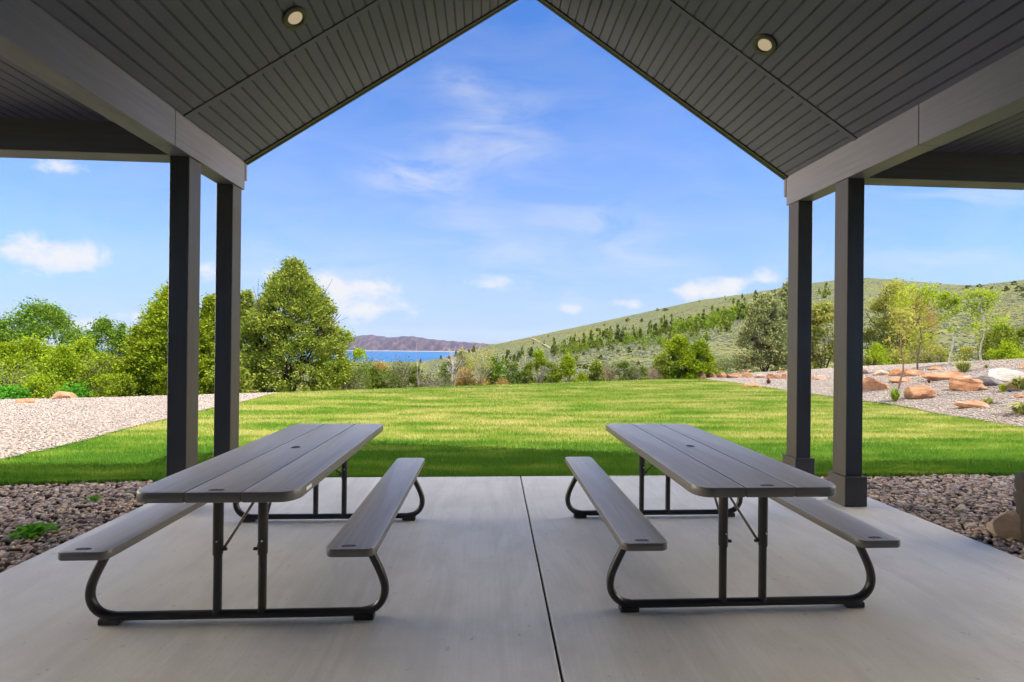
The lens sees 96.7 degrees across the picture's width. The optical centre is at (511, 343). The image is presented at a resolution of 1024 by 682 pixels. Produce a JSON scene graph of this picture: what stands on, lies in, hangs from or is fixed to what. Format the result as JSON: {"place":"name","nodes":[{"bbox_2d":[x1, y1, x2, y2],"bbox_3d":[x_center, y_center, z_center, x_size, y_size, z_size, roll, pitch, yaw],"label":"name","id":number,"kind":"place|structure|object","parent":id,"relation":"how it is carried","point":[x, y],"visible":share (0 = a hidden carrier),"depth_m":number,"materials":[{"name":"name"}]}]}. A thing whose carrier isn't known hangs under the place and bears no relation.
{"place":"outdoors","nodes":[
{"label":"outdoors","id":0,"kind":"place"},
{"bbox_2d":[0,392,277,458],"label":"gravel","id":1,"kind":"structure","parent":0,"point":[50,408],"depth_m":8.50,"materials":[{"name":"beige gravel"}]},
{"bbox_2d":[15,398,34,403],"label":"boulder","id":2,"kind":"object","parent":1,"relation":"on","point":[27,400],"visible":0.8,"depth_m":10.26,"materials":[{"name":"orange stone"}]},
{"bbox_2d":[50,391,77,398],"bbox_3d":[-11.039,1.296,11.216,0.473,0.233,0.365,1,0,-28],"label":"boulder","id":3,"kind":"object","parent":1,"relation":"on","point":[60,394],"visible":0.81,"depth_m":11.11,"materials":[{"name":"orange stone"}]},
{"bbox_2d":[52,347,457,361],"bbox_3d":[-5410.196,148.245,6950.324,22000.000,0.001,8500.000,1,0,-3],"label":"lake","id":4,"kind":"structure","parent":0,"point":[413,355],"depth_m":6798.20,"materials":[{"name":"liquid"}]},
{"bbox_2d":[96,335,492,351],"bbox_3d":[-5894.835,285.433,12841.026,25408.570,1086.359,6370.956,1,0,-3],"label":"mountains","id":5,"kind":"structure","parent":0,"point":[384,343],"depth_m":11391.56,"materials":[{"name":"purple stone"}]},
{"bbox_2d":[0,475,1023,681],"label":"patio","id":6,"kind":"structure","parent":0,"point":[465,601],"depth_m":2.57,"materials":[{"name":"concrete"}]},
{"bbox_2d":[58,423,424,625],"bbox_3d":[-1.443,1.066,3.029,1.529,0.748,1.830,1,0,-3],"label":"picnic table","id":7,"kind":"object","parent":6,"relation":"on","point":[292,462],"visible":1,"depth_m":2.38,"materials":[{"name":"plastic"}]},
{"bbox_2d":[0,0,1023,506],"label":"pavilion","id":8,"kind":"structure","parent":6,"relation":"on","point":[846,100],"depth_m":3.85,"materials":[{"name":"metal"}]},
{"bbox_2d":[282,6,307,29],"bbox_3d":[-1.669,-2.503,3.508,0.202,0.018,0.202,-33,2,-3],"label":"ceiling lamp","id":9,"kind":"object","parent":8,"relation":"attached to","point":[294,17],"visible":1,"depth_m":3.50,"materials":[{"name":"beige glass"}]},
{"bbox_2d":[753,34,776,55],"bbox_3d":[2.106,-2.484,3.794,0.202,0.018,0.202,34,-2,-3],"label":"ceiling lamp","id":10,"kind":"object","parent":8,"relation":"attached to","point":[764,44],"visible":1,"depth_m":3.79,"materials":[{"name":"beige glass"}]},
{"bbox_2d":[521,480,562,681],"bbox_3d":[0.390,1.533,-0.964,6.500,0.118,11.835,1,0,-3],"label":"patio joint","id":11,"kind":"object","parent":6,"relation":"on","point":[561,678],"depth_m":2.59,"materials":[{"name":"concrete"}]},
{"bbox_2d":[565,423,899,612],"bbox_3d":[1.245,1.094,3.189,1.529,0.748,1.830,1,0,-3],"label":"picnic table","id":12,"kind":"object","parent":6,"relation":"on","point":[695,460],"visible":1,"depth_m":2.55,"materials":[{"name":"plastic"}]},
{"bbox_2d":[0,0,1023,346],"label":"sky","id":13,"kind":"structure","parent":0,"point":[518,179],"materials":[{"name":"blue"}]},
{"bbox_2d":[1,278,1023,476],"bbox_3d":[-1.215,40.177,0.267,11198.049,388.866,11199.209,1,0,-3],"label":"ground","id":14,"kind":"structure","parent":0,"point":[725,350],"depth_m":426.88,"materials":[{"name":"green plant"}]},
{"bbox_2d":[0,338,32,391],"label":"oak shrub","id":15,"kind":"object","parent":14,"relation":"on","point":[7,348],"visible":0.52,"depth_m":15.36,"materials":[{"name":"green plant"}]},
{"bbox_2d":[0,380,37,398],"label":"oak shrub","id":16,"kind":"object","parent":14,"relation":"on","point":[9,392],"visible":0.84,"depth_m":13.64,"materials":[{"name":"green plant"}]},
{"bbox_2d":[0,343,42,387],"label":"shrub","id":17,"kind":"object","parent":14,"relation":"on","point":[12,380],"visible":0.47,"depth_m":14.90,"materials":[{"name":"green plant"}]},
{"bbox_2d":[0,332,63,389],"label":"oak shrub","id":18,"kind":"object","parent":14,"relation":"on","point":[34,346],"visible":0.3,"depth_m":15.95,"materials":[{"name":"green plant"}]},
{"bbox_2d":[16,366,71,398],"bbox_3d":[-14.866,1.324,14.326,1.614,1.204,1.317,1,0,9],"label":"oak shrub","id":19,"kind":"object","parent":14,"relation":"on","point":[37,380],"visible":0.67,"depth_m":14.12,"materials":[{"name":"green plant"}]},
{"bbox_2d":[0,295,99,385],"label":"oak tree","id":20,"kind":"object","parent":14,"relation":"on","point":[33,315],"visible":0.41,"depth_m":19.07,"materials":[{"name":"green plant"}]},
{"bbox_2d":[35,376,67,398],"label":"shrub","id":21,"kind":"object","parent":14,"relation":"on","point":[53,391],"visible":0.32,"depth_m":14.17,"materials":[{"name":"green plant"}]},
{"bbox_2d":[28,343,90,395],"bbox_3d":[-15.051,1.001,15.278,1.762,2.102,1.640,1,0,39],"label":"oak shrub","id":22,"kind":"object","parent":14,"relation":"on","point":[63,357],"visible":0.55,"depth_m":15.03,"materials":[{"name":"green plant"}]},
{"bbox_2d":[56,379,93,397],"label":"oak shrub","id":23,"kind":"object","parent":14,"relation":"on","point":[78,390],"visible":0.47,"depth_m":14.18,"materials":[{"name":"green plant"}]},
{"bbox_2d":[0,480,152,572],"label":"river stones","id":24,"kind":"object","parent":14,"relation":"on","point":[81,490],"visible":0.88,"depth_m":3.93,"materials":[{"name":"stone"}]},
{"bbox_2d":[4,521,59,539],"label":"weed","id":25,"kind":"object","parent":24,"relation":"on","point":[30,531],"visible":1,"depth_m":3.39,"materials":[{"name":"green plant"}]},
{"bbox_2d":[54,336,108,397],"bbox_3d":[-15.543,0.964,16.493,1.868,2.532,1.965,1,0,-11],"label":"oak shrub","id":26,"kind":"object","parent":14,"relation":"on","point":[82,342],"visible":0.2,"depth_m":16.41,"materials":[{"name":"green plant"}]},
{"bbox_2d":[59,338,125,396],"bbox_3d":[-13.930,0.888,15.395,1.733,2.272,1.948,1,0,-28],"label":"shrub","id":27,"kind":"object","parent":14,"relation":"on","point":[92,367],"visible":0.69,"depth_m":15.16,"materials":[{"name":"green plant"}]},
{"bbox_2d":[69,350,121,397],"bbox_3d":[-13.979,1.171,15.560,1.532,1.906,1.612,1,0,30],"label":"oak shrub","id":28,"kind":"object","parent":14,"relation":"on","point":[90,371],"visible":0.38,"depth_m":15.37,"materials":[{"name":"green plant"}]},
{"bbox_2d":[74,312,125,386],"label":"oak tree","id":29,"kind":"object","parent":14,"relation":"on","point":[103,326],"visible":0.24,"depth_m":21.25,"materials":[{"name":"green plant"}]},
{"bbox_2d":[89,371,141,396],"bbox_3d":[-12.610,1.375,14.624,1.343,1.060,1.365,1,0,28],"label":"juniper shrub","id":30,"kind":"object","parent":14,"relation":"on","point":[113,390],"visible":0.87,"depth_m":14.40,"materials":[{"name":"green plant"}]},
{"bbox_2d":[109,320,134,394],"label":"oak tree","id":31,"kind":"object","parent":14,"relation":"on","point":[119,334],"visible":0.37,"depth_m":20.87,"materials":[{"name":"green plant"}]},
{"bbox_2d":[100,322,167,396],"bbox_3d":[-12.981,0.686,16.040,2.184,2.818,2.318,1,0,-22],"label":"juniper tree","id":32,"kind":"object","parent":14,"relation":"on","point":[120,363],"visible":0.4,"depth_m":15.50,"materials":[{"name":"green plant"}]},
{"bbox_2d":[122,279,214,395],"bbox_3d":[-12.107,-0.155,16.679,3.616,4.623,4.195,1,0,-39],"label":"juniper tree","id":33,"kind":"object","parent":14,"relation":"on","point":[154,322],"visible":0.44,"depth_m":15.58,"materials":[{"name":"green plant"}]},
{"bbox_2d":[198,292,214,394],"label":"juniper tree","id":34,"kind":"object","parent":14,"relation":"on","point":[208,307],"visible":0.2,"depth_m":16.90,"materials":[{"name":"green plant"}]},
{"bbox_2d":[211,289,272,392],"bbox_3d":[-9.382,0.002,15.829,2.042,3.925,1.991,1,0,0],"label":"juniper tree","id":35,"kind":"object","parent":14,"relation":"on","point":[245,295],"visible":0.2,"depth_m":15.78,"materials":[{"name":"green plant"}]},
{"bbox_2d":[205,255,360,392],"bbox_3d":[-7.353,-0.584,15.722,4.524,4.848,4.537,1,0,16],"label":"juniper tree","id":36,"kind":"object","parent":14,"relation":"on","point":[292,289],"visible":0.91,"depth_m":14.73,"materials":[{"name":"green plant"}]},
{"bbox_2d":[323,326,370,389],"bbox_3d":[-5.784,0.593,16.040,1.605,2.445,1.370,1,0,-29],"label":"oak shrub","id":37,"kind":"object","parent":14,"relation":"on","point":[359,353],"visible":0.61,"depth_m":15.89,"materials":[{"name":"green plant"}]},
{"bbox_2d":[337,363,377,389],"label":"shrub","id":38,"kind":"object","parent":14,"relation":"on","point":[358,378],"visible":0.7,"depth_m":16.50,"materials":[{"name":"green plant"}]},
{"bbox_2d":[351,353,383,388],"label":"shrub","id":39,"kind":"object","parent":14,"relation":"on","point":[364,365],"visible":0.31,"depth_m":18.45,"materials":[{"name":"green plant"}]},
{"bbox_2d":[362,366,386,388],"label":"oak shrub","id":40,"kind":"object","parent":14,"relation":"on","point":[373,375],"visible":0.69,"depth_m":17.43,"materials":[{"name":"green plant"}]},
{"bbox_2d":[372,359,388,383],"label":"oak shrub","id":41,"kind":"object","parent":14,"relation":"on","point":[382,364],"visible":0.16,"depth_m":18.71,"materials":[{"name":"yellow plant"}]},
{"bbox_2d":[372,359,406,388],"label":"shrub","id":42,"kind":"object","parent":14,"relation":"on","point":[390,380],"visible":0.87,"depth_m":17.37,"materials":[{"name":"green plant"}]},
{"bbox_2d":[378,355,422,387],"bbox_3d":[-4.263,1.260,17.832,1.781,1.749,1.474,1,0,-5],"label":"bare shrub","id":43,"kind":"object","parent":14,"relation":"on","point":[404,367],"visible":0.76,"depth_m":17.69,"materials":[{"name":"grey plant"}]},
{"bbox_2d":[406,363,426,387],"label":"juniper shrub","id":44,"kind":"object","parent":14,"relation":"on","point":[411,381],"visible":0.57,"depth_m":17.75,"materials":[{"name":"green plant"}]},
{"bbox_2d":[75,360,761,397],"bbox_3d":[1.793,5.612,52.035,63.599,9.296,71.367,1,0,-3],"label":"brush","id":45,"kind":"object","parent":14,"relation":"on","point":[749,371],"visible":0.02,"depth_m":25.11,"materials":[{"name":"green plant"}]},
{"bbox_2d":[408,366,459,387],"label":"bare shrub","id":46,"kind":"object","parent":14,"relation":"on","point":[432,379],"visible":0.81,"depth_m":17.66,"materials":[{"name":"grey plant"}]},
{"bbox_2d":[436,359,460,386],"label":"oak shrub","id":47,"kind":"object","parent":14,"relation":"on","point":[444,367],"visible":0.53,"depth_m":19.07,"materials":[{"name":"green plant"}]},
{"bbox_2d":[442,344,473,385],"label":"dead tree","id":48,"kind":"object","parent":14,"relation":"on","point":[451,371],"visible":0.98,"depth_m":17.79,"materials":[{"name":"grey plant"}]},
{"bbox_2d":[451,367,477,385],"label":"oak shrub","id":49,"kind":"object","parent":14,"relation":"on","point":[462,382],"visible":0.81,"depth_m":18.50,"materials":[{"name":"brown plant"}]},
{"bbox_2d":[454,344,476,376],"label":"oak shrub","id":50,"kind":"object","parent":14,"relation":"on","point":[460,352],"visible":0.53,"depth_m":20.02,"materials":[{"name":"green plant"}]},
{"bbox_2d":[461,341,501,384],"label":"dead tree","id":51,"kind":"object","parent":14,"relation":"on","point":[484,362],"visible":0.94,"depth_m":18.02,"materials":[{"name":"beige plant"}]},
{"bbox_2d":[478,355,506,384],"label":"oak shrub","id":52,"kind":"object","parent":14,"relation":"on","point":[498,368],"visible":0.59,"depth_m":18.40,"materials":[{"name":"green plant"}]},
{"bbox_2d":[493,360,526,384],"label":"oak shrub","id":53,"kind":"object","parent":14,"relation":"on","point":[516,376],"visible":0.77,"depth_m":18.41,"materials":[{"name":"green plant"}]},
{"bbox_2d":[520,358,537,383],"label":"juniper shrub","id":54,"kind":"object","parent":14,"relation":"on","point":[528,370],"visible":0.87,"depth_m":18.59,"materials":[{"name":"green plant"}]},
{"bbox_2d":[529,347,549,382],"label":"juniper shrub","id":55,"kind":"object","parent":14,"relation":"on","point":[538,356],"visible":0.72,"depth_m":19.08,"materials":[{"name":"green plant"}]},
{"bbox_2d":[538,359,560,382],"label":"oak shrub","id":56,"kind":"object","parent":14,"relation":"on","point":[552,366],"visible":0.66,"depth_m":18.78,"materials":[{"name":"green plant"}]},
{"bbox_2d":[551,349,583,382],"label":"juniper shrub","id":57,"kind":"object","parent":14,"relation":"on","point":[567,366],"visible":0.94,"depth_m":18.75,"materials":[{"name":"green plant"}]},
{"bbox_2d":[586,359,606,381],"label":"juniper shrub","id":58,"kind":"object","parent":14,"relation":"on","point":[594,368],"visible":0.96,"depth_m":19.34,"materials":[{"name":"green plant"}]},
{"bbox_2d":[596,357,623,380],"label":"bare shrub","id":59,"kind":"object","parent":14,"relation":"on","point":[611,373],"visible":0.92,"depth_m":19.52,"materials":[{"name":"grey plant"}]},
{"bbox_2d":[612,360,640,380],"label":"oak shrub","id":60,"kind":"object","parent":14,"relation":"on","point":[624,364],"visible":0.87,"depth_m":19.68,"materials":[{"name":"green plant"}]},
{"bbox_2d":[619,360,648,379],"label":"bare shrub","id":61,"kind":"object","parent":14,"relation":"on","point":[635,376],"visible":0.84,"depth_m":19.61,"materials":[{"name":"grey plant"}]},
{"bbox_2d":[551,303,752,355],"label":"aspen grove","id":62,"kind":"object","parent":14,"relation":"on","point":[710,321],"visible":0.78,"depth_m":330.92,"materials":[{"name":"green plant"}]},
{"bbox_2d":[651,350,677,378],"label":"juniper tree","id":63,"kind":"object","parent":14,"relation":"on","point":[661,359],"visible":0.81,"depth_m":20.36,"materials":[{"name":"green plant"}]},
{"bbox_2d":[653,333,708,378],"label":"juniper tree","id":64,"kind":"object","parent":14,"relation":"on","point":[684,357],"visible":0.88,"depth_m":20.38,"materials":[{"name":"green plant"}]},
{"bbox_2d":[682,339,725,375],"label":"juniper tree","id":65,"kind":"object","parent":14,"relation":"on","point":[702,350],"visible":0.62,"depth_m":20.73,"materials":[{"name":"green plant"}]},
{"bbox_2d":[711,353,738,374],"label":"bare shrub","id":66,"kind":"object","parent":14,"relation":"on","point":[725,367],"visible":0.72,"depth_m":22.21,"materials":[{"name":"green plant"}]},
{"bbox_2d":[429,277,1023,376],"bbox_3d":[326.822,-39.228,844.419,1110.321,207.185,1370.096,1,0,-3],"label":"sagebrush","id":67,"kind":"object","parent":14,"relation":"on","point":[631,345],"visible":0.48,"depth_m":279.51,"materials":[{"name":"green plant"}]},
{"bbox_2d":[721,309,731,330],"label":"conifer","id":68,"kind":"object","parent":14,"relation":"on","point":[726,324],"visible":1,"depth_m":296.77,"materials":[{"name":"green plant"}]},
{"bbox_2d":[730,291,787,373],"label":"juniper tree","id":69,"kind":"object","parent":14,"relation":"on","point":[765,305],"visible":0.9,"depth_m":22.81,"materials":[{"name":"green plant"}]},
{"bbox_2d":[765,278,819,370],"bbox_3d":[14.784,-0.824,24.288,2.846,5.449,3.490,1,0,34],"label":"juniper tree","id":70,"kind":"object","parent":14,"relation":"on","point":[783,294],"visible":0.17,"depth_m":24.02,"materials":[{"name":"green plant"}]},
{"bbox_2d":[811,299,833,368],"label":"olive tree","id":71,"kind":"object","parent":14,"relation":"on","point":[820,315],"visible":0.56,"depth_m":22.63,"materials":[{"name":"green plant"}]},
{"bbox_2d":[706,358,1023,426],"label":"gravel bed","id":72,"kind":"object","parent":14,"relation":"on","point":[1006,411],"visible":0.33,"depth_m":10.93,"materials":[{"name":"grey gravel"}]},
{"bbox_2d":[863,377,889,390],"bbox_3d":[10.566,1.228,13.444,0.920,0.475,0.468,0,0,42],"label":"boulder","id":73,"kind":"object","parent":72,"relation":"on","point":[871,383],"visible":0.49,"depth_m":13.24,"materials":[{"name":"orange stone"}]},
{"bbox_2d":[883,387,904,400],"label":"grass clump","id":74,"kind":"object","parent":72,"relation":"on","point":[895,395],"visible":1,"depth_m":11.64,"materials":[{"name":"green plant"}]},
{"bbox_2d":[882,306,925,388],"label":"sapling","id":75,"kind":"object","parent":72,"relation":"on","point":[901,332],"visible":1,"depth_m":12.72,"materials":[{"name":"green plant"}]},
{"bbox_2d":[903,369,921,375],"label":"boulder","id":76,"kind":"object","parent":72,"relation":"on","point":[909,372],"visible":0.83,"depth_m":14.31,"materials":[{"name":"orange stone"}]},
{"bbox_2d":[889,281,950,368],"bbox_3d":[13.708,-0.621,15.442,1.172,3.031,1.606,1,0,-35],"label":"sapling","id":77,"kind":"object","parent":72,"relation":"on","point":[926,296],"visible":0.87,"depth_m":15.38,"materials":[{"name":"green plant"}]},
{"bbox_2d":[904,385,936,399],"bbox_3d":[10.402,1.274,11.597,0.624,0.404,0.482,1,0,24],"label":"boulder","id":78,"kind":"object","parent":72,"relation":"on","point":[917,392],"visible":0.95,"depth_m":11.47,"materials":[{"name":"orange stone"}]},
{"bbox_2d":[921,371,965,380],"bbox_3d":[12.396,0.942,12.941,1.174,0.308,0.363,1,0,25],"label":"boulder","id":79,"kind":"object","parent":72,"relation":"on","point":[943,375],"visible":0.66,"depth_m":12.92,"materials":[{"name":"orange stone"}]},
{"bbox_2d":[933,288,966,365],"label":"sapling","id":80,"kind":"object","parent":72,"relation":"on","point":[957,300],"visible":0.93,"depth_m":15.01,"materials":[{"name":"green plant"}]},
{"bbox_2d":[949,359,975,371],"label":"grass clump","id":81,"kind":"object","parent":72,"relation":"on","point":[962,366],"visible":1,"depth_m":13.55,"materials":[{"name":"green plant"}]},
{"bbox_2d":[948,377,987,390],"bbox_3d":[11.501,1.073,11.476,0.674,0.384,0.522,1,0,26],"label":"boulder","id":82,"kind":"object","parent":72,"relation":"on","point":[964,384],"visible":0.87,"depth_m":11.40,"materials":[{"name":"orange stone"}]},
{"bbox_2d":[954,400,990,408],"bbox_3d":[10.232,1.376,10.132,0.624,0.223,0.257,8,3,26],"label":"boulder","id":83,"kind":"object","parent":72,"relation":"on","point":[973,404],"visible":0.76,"depth_m":10.06,"materials":[{"name":"orange stone"}]},
{"bbox_2d":[974,376,1003,386],"bbox_3d":[12.079,0.990,11.594,0.830,0.301,0.357,0,0,42],"label":"boulder","id":84,"kind":"object","parent":72,"relation":"on","point":[988,381],"visible":0.42,"depth_m":11.46,"materials":[{"name":"grey stone"}]},
{"bbox_2d":[988,368,1023,381],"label":"boulder","id":85,"kind":"object","parent":72,"relation":"on","point":[1003,374],"visible":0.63,"depth_m":11.59,"materials":[{"name":"white stone"}]},
{"bbox_2d":[1002,401,1023,414],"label":"grass clump","id":86,"kind":"object","parent":72,"relation":"on","point":[1017,408],"visible":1,"depth_m":9.16,"materials":[{"name":"green plant"}]},
{"bbox_2d":[1007,374,1023,389],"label":"grass clump","id":87,"kind":"object","parent":72,"relation":"on","point":[1018,383],"visible":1,"depth_m":10.68,"materials":[{"name":"green plant"}]},
{"bbox_2d":[863,341,895,364],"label":"oak shrub","id":88,"kind":"object","parent":14,"relation":"on","point":[877,349],"visible":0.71,"depth_m":20.24,"materials":[{"name":"green plant"}]},
{"bbox_2d":[863,297,918,365],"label":"maple tree","id":89,"kind":"object","parent":14,"relation":"on","point":[874,308],"visible":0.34,"depth_m":22.87,"materials":[{"name":"green plant"}]},
{"bbox_2d":[863,275,938,365],"bbox_3d":[19.026,-0.568,22.461,3.516,5.599,4.065,1,0,29],"label":"maple tree","id":90,"kind":"object","parent":14,"relation":"on","point":[891,290],"visible":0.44,"depth_m":22.32,"materials":[{"name":"green plant"}]},
{"bbox_2d":[886,346,920,364],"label":"oak shrub","id":91,"kind":"object","parent":14,"relation":"on","point":[896,359],"visible":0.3,"depth_m":20.89,"materials":[{"name":"green plant"}]},
{"bbox_2d":[880,285,943,362],"bbox_3d":[20.826,-0.110,23.747,3.038,6.099,2.856,1,0,7],"label":"maple tree","id":92,"kind":"object","parent":14,"relation":"on","point":[929,315],"visible":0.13,"depth_m":23.40,"materials":[{"name":"green plant"}]},
{"bbox_2d":[817,474,1023,559],"bbox_3d":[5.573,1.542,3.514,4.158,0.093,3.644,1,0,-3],"label":"river stones","id":93,"kind":"object","parent":14,"relation":"on","point":[1001,487],"visible":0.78,"depth_m":4.45,"materials":[{"name":"grey gravel"}]},
{"bbox_2d":[986,510,1020,542],"bbox_3d":[3.921,1.433,3.576,0.277,0.244,0.172,1,0,28],"label":"boulder","id":94,"kind":"object","parent":93,"relation":"on","point":[1005,525],"visible":0.88,"depth_m":3.54,"materials":[{"name":"beige stone"}]},
{"bbox_2d":[1013,471,1023,543],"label":"wooden stump","id":95,"kind":"object","parent":93,"relation":"on","point":[1018,494],"visible":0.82,"depth_m":3.50,"materials":[{"name":"brown wood"}]},
{"bbox_2d":[906,341,952,362],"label":"bare shrub","id":96,"kind":"object","parent":14,"relation":"on","point":[928,355],"visible":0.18,"depth_m":20.86,"materials":[{"name":"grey plant"}]},
{"bbox_2d":[918,340,954,362],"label":"oak shrub","id":97,"kind":"object","parent":14,"relation":"on","point":[941,350],"visible":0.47,"depth_m":20.67,"materials":[{"name":"green plant"}]},
{"bbox_2d":[948,344,978,360],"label":"oak shrub","id":98,"kind":"object","parent":14,"relation":"on","point":[965,349],"visible":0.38,"depth_m":19.49,"materials":[{"name":"green plant"}]},
{"bbox_2d":[959,285,1014,361],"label":"sapling","id":99,"kind":"object","parent":14,"relation":"on","point":[989,297],"visible":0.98,"depth_m":14.87,"materials":[{"name":"green plant"}]},
{"bbox_2d":[972,322,1023,360],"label":"bush","id":100,"kind":"object","parent":14,"relation":"on","point":[995,336],"visible":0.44,"depth_m":18.76,"materials":[{"name":"green plant"}]},
{"bbox_2d":[986,338,1023,359],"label":"oak shrub","id":101,"kind":"object","parent":14,"relation":"on","point":[1007,352],"visible":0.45,"depth_m":17.56,"materials":[{"name":"green plant"}]},
{"bbox_2d":[1006,326,1023,358],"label":"oak shrub","id":102,"kind":"object","parent":14,"relation":"on","point":[1020,331],"visible":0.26,"depth_m":18.60,"materials":[{"name":"green plant"}]},
{"bbox_2d":[2,383,1023,482],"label":"lawn","id":103,"kind":"structure","parent":0,"point":[454,452],"depth_m":7.09,"materials":[{"name":"green plant"}]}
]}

